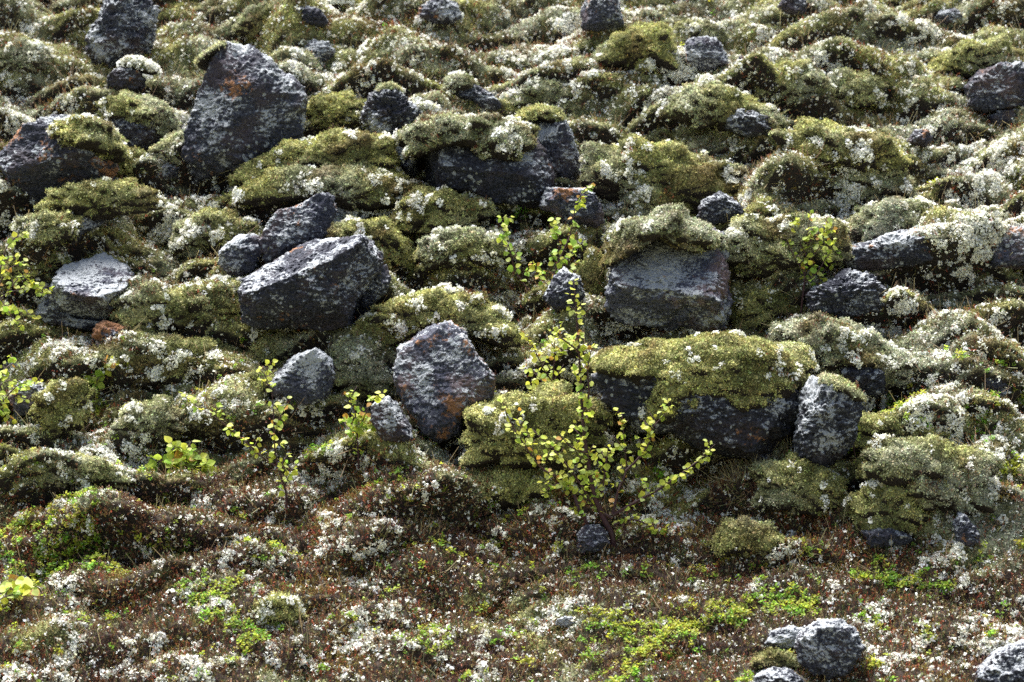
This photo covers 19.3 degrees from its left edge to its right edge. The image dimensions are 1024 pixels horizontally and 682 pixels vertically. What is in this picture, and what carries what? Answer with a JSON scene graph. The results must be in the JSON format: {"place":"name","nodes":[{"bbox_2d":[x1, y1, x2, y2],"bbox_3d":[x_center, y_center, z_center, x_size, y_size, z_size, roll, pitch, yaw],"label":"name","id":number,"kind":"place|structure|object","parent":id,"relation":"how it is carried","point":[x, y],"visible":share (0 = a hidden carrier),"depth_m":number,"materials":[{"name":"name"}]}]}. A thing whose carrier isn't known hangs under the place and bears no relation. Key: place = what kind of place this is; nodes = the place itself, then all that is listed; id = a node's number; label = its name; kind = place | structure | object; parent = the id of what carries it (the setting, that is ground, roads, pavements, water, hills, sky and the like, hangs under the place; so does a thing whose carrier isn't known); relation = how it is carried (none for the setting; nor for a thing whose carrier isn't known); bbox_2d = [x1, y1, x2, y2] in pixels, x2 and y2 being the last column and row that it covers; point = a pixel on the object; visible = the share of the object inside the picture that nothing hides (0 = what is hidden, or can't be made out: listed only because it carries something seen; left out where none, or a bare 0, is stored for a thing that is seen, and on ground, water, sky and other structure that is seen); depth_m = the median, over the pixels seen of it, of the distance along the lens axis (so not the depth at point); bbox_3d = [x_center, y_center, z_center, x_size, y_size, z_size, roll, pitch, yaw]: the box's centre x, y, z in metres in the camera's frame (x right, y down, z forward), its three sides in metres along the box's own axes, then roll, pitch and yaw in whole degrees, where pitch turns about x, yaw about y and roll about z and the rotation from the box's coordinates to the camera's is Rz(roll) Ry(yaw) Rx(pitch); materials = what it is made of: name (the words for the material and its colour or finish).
{"place":"outdoors","nodes":[
{"label":"outdoors","id":0,"kind":"place"},
{"bbox_2d":[0,0,1023,681],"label":"ground","id":1,"kind":"structure","parent":0,"point":[794,178],"depth_m":12.56,"materials":[{"name":"plant"}]},
{"bbox_2d":[0,574,39,610],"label":"birch sapling","id":2,"kind":"object","parent":1,"relation":"on","point":[14,582],"visible":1,"depth_m":11.62,"materials":[{"name":"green plant"}]},
{"bbox_2d":[0,355,42,423],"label":"birch sapling","id":3,"kind":"object","parent":1,"relation":"on","point":[26,384],"visible":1,"depth_m":12.43,"materials":[{"name":"green plant"}]},
{"bbox_2d":[9,379,43,416],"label":"boulder","id":4,"kind":"object","parent":1,"relation":"on","point":[23,407],"visible":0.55,"depth_m":12.60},
{"bbox_2d":[0,35,54,74],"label":"moss mound","id":5,"kind":"object","parent":1,"relation":"on","point":[18,54],"visible":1,"depth_m":14.66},
{"bbox_2d":[0,231,54,330],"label":"birch sapling","id":6,"kind":"object","parent":1,"relation":"on","point":[11,309],"visible":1,"depth_m":12.98,"materials":[{"name":"green plant"}]},
{"bbox_2d":[0,250,72,287],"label":"moss mound","id":7,"kind":"object","parent":1,"relation":"on","point":[17,270],"visible":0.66,"depth_m":13.22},
{"bbox_2d":[9,208,83,248],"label":"moss mound","id":8,"kind":"object","parent":1,"relation":"on","point":[47,228],"visible":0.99,"depth_m":13.14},
{"bbox_2d":[27,376,96,440],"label":"moss mound","id":9,"kind":"object","parent":1,"relation":"on","point":[61,407],"visible":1,"depth_m":12.49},
{"bbox_2d":[0,112,132,205],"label":"boulder","id":10,"kind":"object","parent":1,"relation":"on","point":[39,156],"visible":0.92,"depth_m":13.40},
{"bbox_2d":[34,299,100,331],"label":"boulder","id":11,"kind":"object","parent":1,"relation":"on","point":[47,312],"visible":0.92,"depth_m":13.11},
{"bbox_2d":[47,252,133,320],"bbox_3d":[-1.836,-0.231,13.167,0.385,0.321,0.507,0,0,0],"label":"boulder","id":12,"kind":"object","parent":11,"relation":"on","point":[90,288],"visible":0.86,"depth_m":13.06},
{"bbox_2d":[9,447,135,492],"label":"moss mound","id":13,"kind":"object","parent":1,"relation":"on","point":[100,471],"visible":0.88,"depth_m":12.18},
{"bbox_2d":[71,215,103,244],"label":"boulder","id":14,"kind":"object","parent":1,"relation":"on","point":[89,224],"visible":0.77,"depth_m":13.26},
{"bbox_2d":[33,176,167,220],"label":"moss mound","id":15,"kind":"object","parent":14,"relation":"on","point":[107,198],"visible":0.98,"depth_m":13.23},
{"bbox_2d":[82,355,119,401],"bbox_3d":[-1.751,0.175,12.789,0.180,0.233,0.096,0,0,0],"label":"birch sapling","id":16,"kind":"object","parent":1,"relation":"on","point":[99,375],"visible":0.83,"depth_m":12.78,"materials":[{"name":"green plant"}]},
{"bbox_2d":[91,320,126,341],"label":"boulder","id":17,"kind":"object","parent":1,"relation":"on","point":[102,329],"visible":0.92,"depth_m":12.91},
{"bbox_2d":[84,0,160,68],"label":"boulder","id":18,"kind":"object","parent":1,"relation":"on","point":[118,30],"visible":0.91,"depth_m":14.67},
{"bbox_2d":[116,145,146,177],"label":"moss mound","id":19,"kind":"object","parent":1,"relation":"on","point":[123,171],"visible":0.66,"depth_m":13.85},
{"bbox_2d":[106,54,161,91],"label":"boulder","id":20,"kind":"object","parent":1,"relation":"on","point":[129,76],"visible":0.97,"depth_m":14.31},
{"bbox_2d":[95,89,183,149],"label":"boulder","id":21,"kind":"object","parent":1,"relation":"on","point":[144,121],"visible":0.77,"depth_m":14.04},
{"bbox_2d":[110,394,186,445],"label":"moss mound","id":22,"kind":"object","parent":1,"relation":"on","point":[156,416],"visible":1,"depth_m":12.48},
{"bbox_2d":[81,326,248,389],"bbox_3d":[-1.471,0.077,12.979,0.750,0.286,0.434,0,0,0],"label":"moss mound","id":23,"kind":"object","parent":1,"relation":"on","point":[156,370],"visible":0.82,"depth_m":12.81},
{"bbox_2d":[147,128,184,165],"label":"moss mound","id":24,"kind":"object","parent":1,"relation":"on","point":[163,144],"visible":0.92,"depth_m":13.88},
{"bbox_2d":[108,274,241,332],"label":"moss mound","id":25,"kind":"object","parent":1,"relation":"on","point":[165,306],"visible":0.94,"depth_m":12.96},
{"bbox_2d":[140,436,220,479],"bbox_3d":[-1.365,0.489,12.398,0.334,0.199,0.128,0,0,9],"label":"birch sapling","id":26,"kind":"object","parent":1,"relation":"on","point":[182,454],"visible":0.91,"depth_m":12.39,"materials":[{"name":"green plant"}]},
{"bbox_2d":[180,389,232,436],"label":"moss mound","id":27,"kind":"object","parent":1,"relation":"on","point":[209,425],"visible":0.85,"depth_m":12.48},
{"bbox_2d":[167,205,262,259],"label":"moss mound","id":28,"kind":"object","parent":1,"relation":"on","point":[204,230],"visible":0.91,"depth_m":13.47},
{"bbox_2d":[179,359,297,507],"bbox_3d":[-1.098,0.372,12.102,0.481,0.601,0.121,0,0,-5],"label":"birch sapling","id":29,"kind":"object","parent":1,"relation":"on","point":[281,409],"visible":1,"depth_m":12.12,"materials":[{"name":"green plant"}]},
{"bbox_2d":[218,233,261,276],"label":"boulder","id":30,"kind":"object","parent":1,"relation":"on","point":[239,254],"visible":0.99,"depth_m":13.10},
{"bbox_2d":[181,40,307,184],"bbox_3d":[-1.230,-1.042,14.044,0.578,0.694,0.676,0,0,0],"label":"boulder","id":31,"kind":"object","parent":1,"relation":"on","point":[251,101],"visible":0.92,"depth_m":13.78,"materials":[{"name":"stone"}]},
{"bbox_2d":[231,0,272,38],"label":"moss mound","id":32,"kind":"object","parent":1,"relation":"on","point":[249,23],"visible":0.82,"depth_m":14.83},
{"bbox_2d":[240,329,310,367],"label":"moss mound","id":33,"kind":"object","parent":1,"relation":"on","point":[279,343],"visible":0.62,"depth_m":12.92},
{"bbox_2d":[252,590,308,627],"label":"moss mound","id":34,"kind":"object","parent":1,"relation":"on","point":[273,608],"visible":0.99,"depth_m":11.61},
{"bbox_2d":[258,192,337,263],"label":"boulder","id":35,"kind":"object","parent":1,"relation":"on","point":[295,226],"visible":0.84,"depth_m":13.11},
{"bbox_2d":[267,347,335,406],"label":"boulder","id":36,"kind":"object","parent":1,"relation":"on","point":[308,375],"visible":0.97,"depth_m":12.44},
{"bbox_2d":[237,234,383,331],"bbox_3d":[-0.857,-0.246,12.943,0.612,0.417,0.739,0,0,0],"label":"boulder","id":37,"kind":"object","parent":1,"relation":"on","point":[320,285],"visible":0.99,"depth_m":12.68,"materials":[{"name":"stone"}]},
{"bbox_2d":[297,5,328,26],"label":"boulder","id":38,"kind":"object","parent":1,"relation":"on","point":[314,16],"visible":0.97,"depth_m":14.73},
{"bbox_2d":[227,124,400,186],"bbox_3d":[-0.902,-0.845,13.839,0.792,0.303,0.461,0,0,0],"label":"moss mound","id":39,"kind":"object","parent":1,"relation":"on","point":[335,146],"visible":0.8,"depth_m":13.67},
{"bbox_2d":[223,159,415,212],"bbox_3d":[-0.874,-0.701,13.725,0.882,0.269,0.472,0,0,0],"label":"moss mound","id":40,"kind":"object","parent":1,"relation":"on","point":[360,185],"visible":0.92,"depth_m":13.57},
{"bbox_2d":[304,39,335,63],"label":"boulder","id":41,"kind":"object","parent":1,"relation":"on","point":[323,50],"visible":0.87,"depth_m":14.67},
{"bbox_2d":[305,89,366,132],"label":"moss mound","id":42,"kind":"object","parent":1,"relation":"on","point":[327,111],"visible":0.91,"depth_m":14.18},
{"bbox_2d":[338,388,386,468],"bbox_3d":[-0.602,0.350,12.206,0.249,0.336,0.118,0,0,27],"label":"birch sapling","id":43,"kind":"object","parent":1,"relation":"on","point":[358,429],"visible":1,"depth_m":12.20,"materials":[{"name":"green plant"}]},
{"bbox_2d":[330,333,395,406],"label":"moss mound","id":44,"kind":"object","parent":1,"relation":"on","point":[355,362],"visible":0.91,"depth_m":12.68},
{"bbox_2d":[324,214,416,274],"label":"moss mound","id":45,"kind":"object","parent":1,"relation":"on","point":[379,231],"visible":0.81,"depth_m":13.37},
{"bbox_2d":[354,264,390,317],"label":"boulder","id":46,"kind":"object","parent":1,"relation":"on","point":[377,289],"visible":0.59,"depth_m":13.01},
{"bbox_2d":[360,80,420,134],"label":"boulder","id":47,"kind":"object","parent":1,"relation":"on","point":[389,107],"visible":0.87,"depth_m":13.92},
{"bbox_2d":[370,396,412,442],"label":"boulder","id":48,"kind":"object","parent":1,"relation":"on","point":[389,420],"visible":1,"depth_m":12.13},
{"bbox_2d":[395,146,420,177],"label":"boulder","id":49,"kind":"object","parent":1,"relation":"on","point":[410,167],"visible":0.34,"depth_m":13.96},
{"bbox_2d":[349,282,527,349],"bbox_3d":[-0.317,-0.097,12.942,0.774,0.313,0.502,0,0,0],"label":"moss mound","id":50,"kind":"object","parent":1,"relation":"on","point":[476,315],"visible":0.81,"depth_m":12.75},
{"bbox_2d":[418,0,461,24],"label":"boulder","id":51,"kind":"object","parent":1,"relation":"on","point":[444,12],"visible":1,"depth_m":14.83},
{"bbox_2d":[392,320,495,443],"bbox_3d":[-0.281,0.168,12.534,0.433,0.514,0.487,0,0,0],"label":"boulder","id":52,"kind":"object","parent":1,"relation":"on","point":[443,376],"visible":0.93,"depth_m":12.35,"materials":[{"name":"stone"}]},
{"bbox_2d":[388,184,500,236],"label":"moss mound","id":53,"kind":"object","parent":1,"relation":"on","point":[419,208],"visible":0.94,"depth_m":13.45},
{"bbox_2d":[413,224,516,270],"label":"moss mound","id":54,"kind":"object","parent":1,"relation":"on","point":[467,248],"visible":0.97,"depth_m":13.19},
{"bbox_2d":[441,70,501,111],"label":"boulder","id":55,"kind":"object","parent":1,"relation":"on","point":[463,85],"visible":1,"depth_m":14.26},
{"bbox_2d":[393,110,555,208],"bbox_3d":[-0.176,-0.823,13.791,0.762,0.454,0.742,0,0,0],"label":"boulder","id":56,"kind":"object","parent":1,"relation":"on","point":[496,158],"visible":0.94,"depth_m":13.54,"materials":[{"name":"stone"}]},
{"bbox_2d":[465,464,556,511],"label":"moss mound","id":57,"kind":"object","parent":1,"relation":"on","point":[505,487],"visible":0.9,"depth_m":12.12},
{"bbox_2d":[0,0,1023,681],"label":"heather cover","id":58,"kind":"object","parent":1,"relation":"on","point":[440,624],"visible":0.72,"depth_m":11.87,"materials":[{"name":"plant"}]},
{"bbox_2d":[0,0,1023,681],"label":"lichen cover","id":59,"kind":"object","parent":1,"relation":"on","point":[902,306],"visible":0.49,"depth_m":12.55,"materials":[{"name":"plant"}]},
{"bbox_2d":[0,0,1023,681],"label":"moss carpet","id":60,"kind":"object","parent":1,"relation":"on","point":[548,234],"visible":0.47,"depth_m":13.35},
{"bbox_2d":[0,0,1023,681],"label":"bilberry leaves","id":61,"kind":"object","parent":1,"relation":"on","point":[808,604],"visible":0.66,"depth_m":11.71,"materials":[{"name":"green plant"}]},
{"bbox_2d":[457,378,613,472],"bbox_3d":[0.096,0.343,12.298,0.638,0.388,0.470,0,0,0],"label":"moss mound","id":62,"kind":"object","parent":1,"relation":"on","point":[549,408],"visible":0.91,"depth_m":12.11,"materials":[{"name":"plant"}]},
{"bbox_2d":[519,322,575,393],"bbox_3d":[0.164,0.171,12.471,0.268,0.507,0.144,0,0,0],"label":"birch sapling","id":63,"kind":"object","parent":62,"relation":"on","point":[541,376],"visible":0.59,"depth_m":12.46,"materials":[{"name":"green plant"}]},
{"bbox_2d":[496,183,594,305],"bbox_3d":[0.148,-0.422,13.140,0.433,0.537,0.167,0,0,0],"label":"birch sapling","id":64,"kind":"object","parent":1,"relation":"on","point":[561,260],"visible":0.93,"depth_m":13.12,"materials":[{"name":"green plant"}]},
{"bbox_2d":[514,102,580,180],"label":"boulder","id":65,"kind":"object","parent":1,"relation":"on","point":[556,138],"visible":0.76,"depth_m":13.72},
{"bbox_2d":[500,75,597,107],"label":"moss mound","id":66,"kind":"object","parent":1,"relation":"on","point":[540,90],"visible":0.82,"depth_m":14.36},
{"bbox_2d":[543,266,584,311],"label":"boulder","id":67,"kind":"object","parent":1,"relation":"on","point":[556,297],"visible":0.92,"depth_m":12.87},
{"bbox_2d":[538,187,604,227],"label":"boulder","id":68,"kind":"object","parent":1,"relation":"on","point":[559,202],"visible":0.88,"depth_m":13.41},
{"bbox_2d":[574,244,607,296],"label":"moss mound","id":69,"kind":"object","parent":1,"relation":"on","point":[589,272],"visible":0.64,"depth_m":13.09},
{"bbox_2d":[576,524,610,553],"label":"boulder","id":70,"kind":"object","parent":1,"relation":"on","point":[592,538],"visible":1,"depth_m":11.91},
{"bbox_2d":[580,0,623,31],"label":"boulder","id":71,"kind":"object","parent":1,"relation":"on","point":[600,15],"visible":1,"depth_m":14.66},
{"bbox_2d":[497,278,714,547],"bbox_3d":[0.372,0.294,11.957,0.865,1.087,0.186,0,0,0],"label":"birch sapling","id":72,"kind":"object","parent":1,"relation":"on","point":[592,483],"visible":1,"depth_m":11.96,"materials":[{"name":"green plant"}]},
{"bbox_2d":[590,18,681,74],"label":"moss mound","id":73,"kind":"object","parent":1,"relation":"on","point":[644,48],"visible":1,"depth_m":14.44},
{"bbox_2d":[578,132,748,218],"bbox_3d":[0.699,-0.731,13.881,0.804,0.439,0.640,0,0,0],"label":"moss mound","id":74,"kind":"object","parent":1,"relation":"on","point":[633,171],"visible":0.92,"depth_m":13.62,"materials":[{"name":"plant"}]},
{"bbox_2d":[597,202,733,331],"bbox_3d":[0.656,-0.312,12.985,0.585,0.565,0.698,0,0,0],"label":"boulder","id":75,"kind":"object","parent":1,"relation":"on","point":[667,264],"visible":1,"depth_m":12.77,"materials":[{"name":"stone"}]},
{"bbox_2d":[575,329,819,461],"bbox_3d":[0.755,0.242,12.397,0.992,0.589,0.733,0,0,0],"label":"boulder","id":76,"kind":"object","parent":1,"relation":"on","point":[731,394],"visible":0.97,"depth_m":12.10,"materials":[{"name":"stone"}]},
{"bbox_2d":[673,16,729,44],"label":"moss mound","id":77,"kind":"object","parent":1,"relation":"on","point":[692,26],"visible":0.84,"depth_m":14.75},
{"bbox_2d":[684,35,727,72],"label":"boulder","id":78,"kind":"object","parent":1,"relation":"on","point":[704,53],"visible":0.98,"depth_m":14.45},
{"bbox_2d":[697,191,743,224],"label":"boulder","id":79,"kind":"object","parent":1,"relation":"on","point":[717,207],"visible":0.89,"depth_m":13.31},
{"bbox_2d":[656,72,788,134],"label":"moss mound","id":80,"kind":"object","parent":1,"relation":"on","point":[705,100],"visible":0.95,"depth_m":13.97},
{"bbox_2d":[722,108,771,138],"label":"boulder","id":81,"kind":"object","parent":1,"relation":"on","point":[745,124],"visible":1,"depth_m":13.93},
{"bbox_2d":[704,514,790,559],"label":"moss mound","id":82,"kind":"object","parent":1,"relation":"on","point":[745,537],"visible":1,"depth_m":11.82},
{"bbox_2d":[728,278,808,330],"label":"moss mound","id":83,"kind":"object","parent":1,"relation":"on","point":[755,309],"visible":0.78,"depth_m":12.97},
{"bbox_2d":[747,647,804,669],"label":"moss mound","id":84,"kind":"object","parent":1,"relation":"on","point":[771,657],"visible":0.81,"depth_m":11.26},
{"bbox_2d":[754,666,806,681],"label":"boulder","id":85,"kind":"object","parent":1,"relation":"on","point":[777,674],"visible":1,"depth_m":11.15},
{"bbox_2d":[764,625,803,648],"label":"boulder","id":86,"kind":"object","parent":1,"relation":"on","point":[781,637],"visible":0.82,"depth_m":11.40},
{"bbox_2d":[724,211,854,278],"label":"moss mound","id":87,"kind":"object","parent":1,"relation":"on","point":[755,248],"visible":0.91,"depth_m":12.94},
{"bbox_2d":[777,0,806,14],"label":"boulder","id":88,"kind":"object","parent":1,"relation":"on","point":[788,7],"visible":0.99,"depth_m":14.92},
{"bbox_2d":[753,56,836,106],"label":"moss mound","id":89,"kind":"object","parent":1,"relation":"on","point":[798,79],"visible":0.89,"depth_m":14.23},
{"bbox_2d":[748,451,849,517],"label":"moss mound","id":90,"kind":"object","parent":1,"relation":"on","point":[791,483],"visible":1,"depth_m":11.99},
{"bbox_2d":[780,210,841,313],"bbox_3d":[1.286,-0.324,12.894,0.284,0.478,0.152,0,0,0],"label":"birch sapling","id":91,"kind":"object","parent":1,"relation":"on","point":[811,235],"visible":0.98,"depth_m":12.88,"materials":[{"name":"green plant"}]},
{"bbox_2d":[792,371,866,467],"bbox_3d":[1.275,0.321,12.125,0.300,0.407,0.358,0,0,0],"label":"boulder","id":92,"kind":"object","parent":1,"relation":"on","point":[831,407],"visible":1,"depth_m":11.99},
{"bbox_2d":[794,618,865,679],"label":"boulder","id":93,"kind":"object","parent":1,"relation":"on","point":[828,649],"visible":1,"depth_m":11.17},
{"bbox_2d":[768,116,913,173],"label":"moss mound","id":94,"kind":"object","parent":1,"relation":"on","point":[858,149],"visible":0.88,"depth_m":13.61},
{"bbox_2d":[768,310,919,390],"bbox_3d":[1.391,0.050,12.643,0.628,0.363,0.469,0,0,0],"label":"moss mound","id":95,"kind":"object","parent":1,"relation":"on","point":[836,344],"visible":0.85,"depth_m":12.47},
{"bbox_2d":[805,268,886,318],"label":"boulder","id":96,"kind":"object","parent":1,"relation":"on","point":[847,292],"visible":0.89,"depth_m":12.75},
{"bbox_2d":[824,66,889,109],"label":"moss mound","id":97,"kind":"object","parent":1,"relation":"on","point":[865,89],"visible":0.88,"depth_m":14.28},
{"bbox_2d":[839,367,887,398],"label":"boulder","id":98,"kind":"object","parent":1,"relation":"on","point":[871,381],"visible":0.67,"depth_m":12.44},
{"bbox_2d":[830,166,917,201],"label":"moss mound","id":99,"kind":"object","parent":1,"relation":"on","point":[879,185],"visible":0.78,"depth_m":13.65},
{"bbox_2d":[859,526,912,547],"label":"boulder","id":100,"kind":"object","parent":1,"relation":"on","point":[888,537],"visible":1,"depth_m":11.82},
{"bbox_2d":[841,229,932,271],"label":"boulder","id":101,"kind":"object","parent":1,"relation":"on","point":[896,249],"visible":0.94,"depth_m":13.00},
{"bbox_2d":[843,479,933,537],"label":"moss mound","id":102,"kind":"object","parent":1,"relation":"on","point":[873,505],"visible":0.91,"depth_m":11.85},
{"bbox_2d":[844,195,936,242],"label":"moss mound","id":103,"kind":"object","parent":1,"relation":"on","point":[869,221],"visible":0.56,"depth_m":13.26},
{"bbox_2d":[854,409,962,456],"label":"moss mound","id":104,"kind":"object","parent":1,"relation":"on","point":[870,424],"visible":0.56,"depth_m":12.20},
{"bbox_2d":[906,129,932,147],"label":"boulder","id":105,"kind":"object","parent":1,"relation":"on","point":[921,138],"visible":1,"depth_m":13.94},
{"bbox_2d":[851,432,1005,516],"bbox_3d":[1.655,0.542,11.997,0.590,0.370,0.460,0,0,0],"label":"moss mound","id":106,"kind":"object","parent":1,"relation":"on","point":[930,472],"visible":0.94,"depth_m":11.83,"materials":[{"name":"plant"}]},
{"bbox_2d":[934,8,963,25],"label":"boulder","id":107,"kind":"object","parent":1,"relation":"on","point":[947,16],"visible":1,"depth_m":14.90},
{"bbox_2d":[952,511,980,546],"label":"boulder","id":108,"kind":"object","parent":1,"relation":"on","point":[966,532],"visible":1,"depth_m":11.75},
{"bbox_2d":[928,33,1023,77],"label":"moss mound","id":109,"kind":"object","parent":1,"relation":"on","point":[968,58],"visible":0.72,"depth_m":14.50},
{"bbox_2d":[963,61,1023,113],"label":"boulder","id":110,"kind":"object","parent":1,"relation":"on","point":[997,86],"visible":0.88,"depth_m":14.27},
{"bbox_2d":[982,371,1011,397],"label":"boulder","id":111,"kind":"object","parent":1,"relation":"on","point":[997,386],"visible":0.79,"depth_m":12.37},
{"bbox_2d":[974,639,1023,681],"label":"boulder","id":112,"kind":"object","parent":1,"relation":"on","point":[1005,663],"visible":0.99,"depth_m":11.12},
{"bbox_2d":[986,109,1018,125],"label":"boulder","id":113,"kind":"object","parent":1,"relation":"on","point":[998,116],"visible":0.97,"depth_m":14.28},
{"bbox_2d":[990,225,1023,270],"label":"boulder","id":114,"kind":"object","parent":1,"relation":"on","point":[1006,247],"visible":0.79,"depth_m":13.17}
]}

